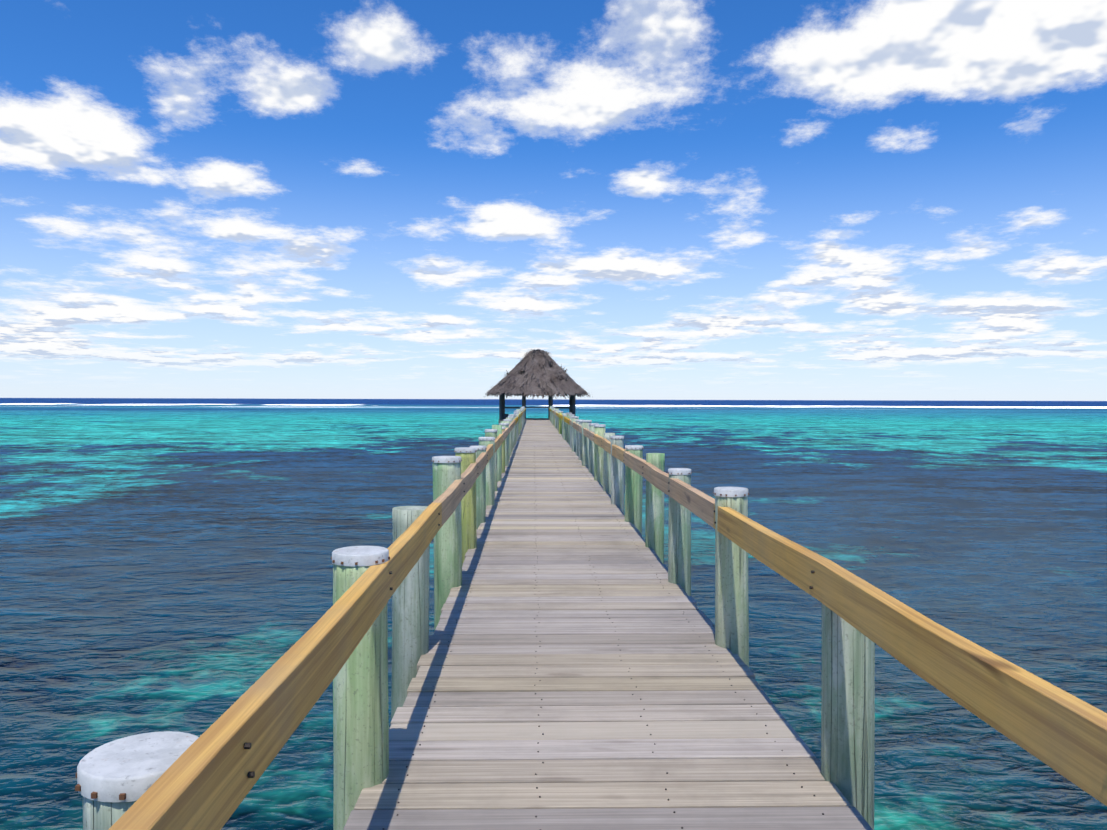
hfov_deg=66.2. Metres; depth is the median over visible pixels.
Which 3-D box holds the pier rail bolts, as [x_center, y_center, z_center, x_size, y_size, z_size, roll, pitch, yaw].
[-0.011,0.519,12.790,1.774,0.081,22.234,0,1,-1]
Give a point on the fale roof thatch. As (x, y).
(560, 387)
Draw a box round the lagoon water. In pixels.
[0,398,1106,829]
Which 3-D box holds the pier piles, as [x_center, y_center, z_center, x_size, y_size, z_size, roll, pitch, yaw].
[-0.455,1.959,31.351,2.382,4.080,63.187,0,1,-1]
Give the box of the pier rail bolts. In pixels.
[244,432,814,777]
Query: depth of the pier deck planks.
4.41 m
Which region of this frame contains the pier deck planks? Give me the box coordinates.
[343,420,872,829]
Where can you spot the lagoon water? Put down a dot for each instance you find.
(166, 564)
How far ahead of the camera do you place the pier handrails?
2.25 m
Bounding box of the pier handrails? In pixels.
[109,408,1106,829]
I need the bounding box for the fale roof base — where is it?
[494,352,583,393]
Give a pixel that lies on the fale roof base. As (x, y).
(534, 378)
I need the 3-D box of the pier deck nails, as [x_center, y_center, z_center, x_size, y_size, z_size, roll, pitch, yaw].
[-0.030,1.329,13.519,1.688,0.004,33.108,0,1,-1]
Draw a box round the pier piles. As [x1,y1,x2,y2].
[82,406,874,829]
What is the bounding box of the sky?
[0,0,1106,400]
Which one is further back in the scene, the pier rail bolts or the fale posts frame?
the fale posts frame
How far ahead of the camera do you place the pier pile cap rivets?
1.65 m
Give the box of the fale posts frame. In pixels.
[499,393,575,419]
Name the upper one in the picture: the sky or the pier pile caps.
the sky
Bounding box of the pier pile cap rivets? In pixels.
[75,438,748,799]
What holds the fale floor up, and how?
on the fale posts frame
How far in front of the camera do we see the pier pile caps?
1.74 m
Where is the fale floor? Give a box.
[499,418,549,422]
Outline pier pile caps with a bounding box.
[77,406,747,802]
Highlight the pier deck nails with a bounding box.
[383,445,823,829]
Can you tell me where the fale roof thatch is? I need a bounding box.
[484,349,589,398]

